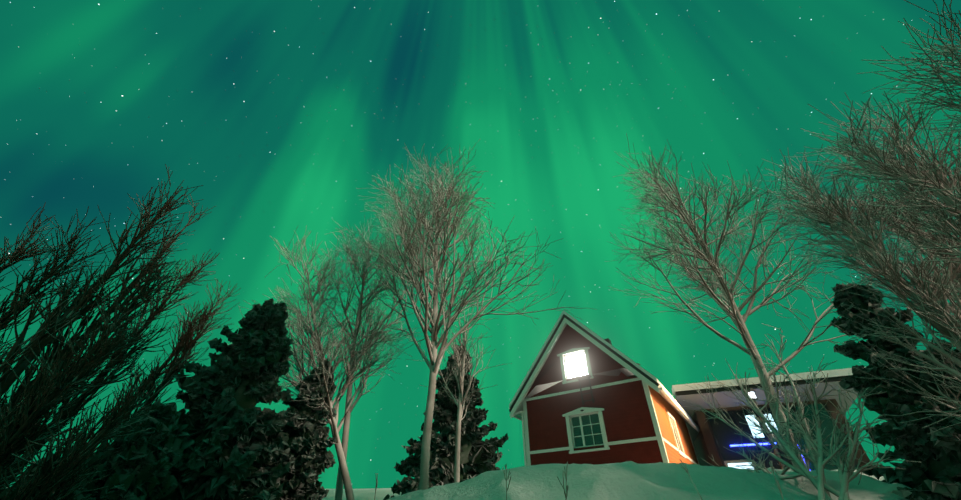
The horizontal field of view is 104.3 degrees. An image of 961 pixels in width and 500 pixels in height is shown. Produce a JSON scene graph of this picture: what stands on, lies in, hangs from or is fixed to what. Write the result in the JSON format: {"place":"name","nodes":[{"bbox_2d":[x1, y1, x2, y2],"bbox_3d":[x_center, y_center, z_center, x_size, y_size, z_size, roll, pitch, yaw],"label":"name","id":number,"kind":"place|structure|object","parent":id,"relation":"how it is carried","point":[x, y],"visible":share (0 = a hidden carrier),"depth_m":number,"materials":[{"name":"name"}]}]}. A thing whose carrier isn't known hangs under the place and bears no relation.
{"place":"outdoors","nodes":[
{"label":"outdoors","id":0,"kind":"place"},
{"bbox_2d":[0,0,960,488],"label":"sky","id":1,"kind":"structure","parent":0,"point":[280,110],"materials":[{"name":"green"}]},
{"bbox_2d":[322,461,911,499],"bbox_3d":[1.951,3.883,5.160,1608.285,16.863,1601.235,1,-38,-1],"label":"snow ground","id":2,"kind":"structure","parent":0,"point":[629,480],"depth_m":4.32,"materials":[{"name":"white snow"}]},
{"bbox_2d":[0,202,60,329],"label":"branch","id":3,"kind":"object","parent":2,"relation":"on","point":[18,252],"visible":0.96,"depth_m":4.42,"materials":[{"name":"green plant"}]},
{"bbox_2d":[0,457,89,499],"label":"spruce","id":4,"kind":"object","parent":2,"relation":"on","point":[12,495],"visible":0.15,"depth_m":2.48,"materials":[{"name":"green plant"}]},
{"bbox_2d":[0,206,116,366],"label":"branch","id":5,"kind":"object","parent":2,"relation":"on","point":[23,303],"visible":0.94,"depth_m":4.07,"materials":[{"name":"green plant"}]},
{"bbox_2d":[0,294,151,489],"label":"branch","id":6,"kind":"object","parent":2,"relation":"on","point":[58,386],"visible":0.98,"depth_m":2.87,"materials":[{"name":"brown plant"}]},
{"bbox_2d":[0,363,172,499],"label":"branch","id":7,"kind":"object","parent":2,"relation":"on","point":[56,473],"visible":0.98,"depth_m":2.54,"materials":[{"name":"brown plant"}]},
{"bbox_2d":[0,253,187,488],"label":"branch","id":8,"kind":"object","parent":2,"relation":"on","point":[143,294],"visible":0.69,"depth_m":3.58,"materials":[{"name":"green plant"}]},
{"bbox_2d":[0,164,203,430],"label":"branch","id":9,"kind":"object","parent":2,"relation":"on","point":[60,316],"visible":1,"depth_m":4.00,"materials":[{"name":"brown plant"}]},
{"bbox_2d":[0,194,214,470],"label":"branch","id":10,"kind":"object","parent":2,"relation":"on","point":[14,395],"visible":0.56,"depth_m":4.25,"materials":[{"name":"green plant"}]},
{"bbox_2d":[0,249,218,492],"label":"branch","id":11,"kind":"object","parent":2,"relation":"on","point":[92,391],"visible":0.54,"depth_m":5.13,"materials":[{"name":"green plant"}]},
{"bbox_2d":[78,400,183,499],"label":"spruce","id":12,"kind":"object","parent":2,"relation":"on","point":[136,466],"visible":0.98,"depth_m":3.20,"materials":[{"name":"green plant"}]},
{"bbox_2d":[61,279,240,457],"bbox_3d":[-5.397,2.264,6.163,1.395,4.538,0.926,19,-42,-23],"label":"branch","id":13,"kind":"object","parent":2,"relation":"on","point":[167,362],"visible":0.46,"depth_m":6.52,"materials":[{"name":"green plant"}]},
{"bbox_2d":[85,302,228,456],"bbox_3d":[-4.914,2.282,5.411,0.993,3.536,0.881,1,-38,-1],"label":"branch","id":14,"kind":"object","parent":2,"relation":"on","point":[175,367],"visible":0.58,"depth_m":5.84,"materials":[{"name":"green plant"}]},
{"bbox_2d":[96,298,296,499],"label":"spruce","id":15,"kind":"object","parent":2,"relation":"on","point":[226,431],"visible":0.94,"depth_m":4.75,"materials":[{"name":"green plant"}]},
{"bbox_2d":[251,358,336,499],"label":"spruce","id":16,"kind":"object","parent":2,"relation":"on","point":[309,457],"visible":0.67,"depth_m":5.89,"materials":[{"name":"green plant"}]},
{"bbox_2d":[229,225,409,499],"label":"bare tree","id":17,"kind":"object","parent":2,"relation":"on","point":[317,347],"visible":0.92,"depth_m":7.37,"materials":[{"name":"brown plant"}]},
{"bbox_2d":[300,209,423,499],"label":"bare tree","id":18,"kind":"object","parent":2,"relation":"on","point":[361,305],"visible":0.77,"depth_m":8.44,"materials":[{"name":"brown plant"}]},
{"bbox_2d":[383,344,508,499],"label":"spruce","id":19,"kind":"object","parent":2,"relation":"on","point":[478,455],"visible":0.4,"depth_m":7.77,"materials":[{"name":"green plant"}]},
{"bbox_2d":[406,301,511,482],"bbox_3d":[-0.363,2.707,7.486,1.609,3.776,2.118,27,-45,-30],"label":"bare tree","id":20,"kind":"object","parent":2,"relation":"on","point":[458,361],"visible":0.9,"depth_m":7.52,"materials":[{"name":"brown plant"}]},
{"bbox_2d":[335,143,596,489],"bbox_3d":[-0.923,0.655,8.155,4.353,8.156,5.052,31,-47,-33],"label":"bare tree","id":21,"kind":"object","parent":2,"relation":"on","point":[434,363],"visible":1,"depth_m":7.76,"materials":[{"name":"brown plant"}]},
{"bbox_2d":[374,459,783,499],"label":"snow stalks","id":22,"kind":"object","parent":2,"relation":"on","point":[685,468],"visible":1,"depth_m":3.81,"materials":[{"name":"brown plant"}]},
{"bbox_2d":[509,310,699,465],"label":"red cottage","id":23,"kind":"structure","parent":2,"relation":"on","point":[584,394],"depth_m":14.31,"materials":[{"name":"paint"}]},
{"bbox_2d":[606,134,895,472],"bbox_3d":[5.366,0.427,7.700,5.131,7.499,4.266,-16,-41,19],"label":"bare tree","id":24,"kind":"object","parent":2,"relation":"on","point":[720,282],"visible":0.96,"depth_m":7.66,"materials":[{"name":"brown plant"}]},
{"bbox_2d":[746,388,784,469],"bbox_3d":[9.741,6.339,12.542,0.280,3.300,0.280,1,-38,-1],"label":"lamp post","id":25,"kind":"object","parent":2,"relation":"on","point":[752,394],"visible":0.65,"depth_m":13.19,"materials":[{"name":"grey metal"}]},
{"bbox_2d":[671,367,869,470],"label":"building","id":26,"kind":"structure","parent":2,"relation":"on","point":[712,438],"depth_m":16.04,"materials":[{"name":"brown"}]},
{"bbox_2d":[683,324,921,499],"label":"bare tree","id":27,"kind":"object","parent":2,"relation":"on","point":[791,451],"visible":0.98,"depth_m":4.36,"materials":[{"name":"plant"}]},
{"bbox_2d":[739,144,960,433],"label":"bare tree","id":28,"kind":"object","parent":2,"relation":"on","point":[939,317],"visible":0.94,"depth_m":4.22,"materials":[{"name":"brown plant"}]},
{"bbox_2d":[788,77,960,328],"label":"bare tree","id":29,"kind":"object","parent":2,"relation":"on","point":[909,177],"visible":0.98,"depth_m":4.16,"materials":[{"name":"brown plant"}]},
{"bbox_2d":[830,282,960,499],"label":"spruce","id":30,"kind":"object","parent":2,"relation":"on","point":[935,474],"visible":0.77,"depth_m":4.70,"materials":[{"name":"green plant"}]},
{"bbox_2d":[836,155,960,386],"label":"bare tree","id":31,"kind":"object","parent":2,"relation":"on","point":[894,219],"visible":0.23,"depth_m":4.65,"materials":[{"name":"brown plant"}]},
{"bbox_2d":[853,0,960,230],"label":"bare tree","id":32,"kind":"object","parent":2,"relation":"on","point":[939,78],"visible":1,"depth_m":3.71,"materials":[{"name":"brown plant"}]}
]}

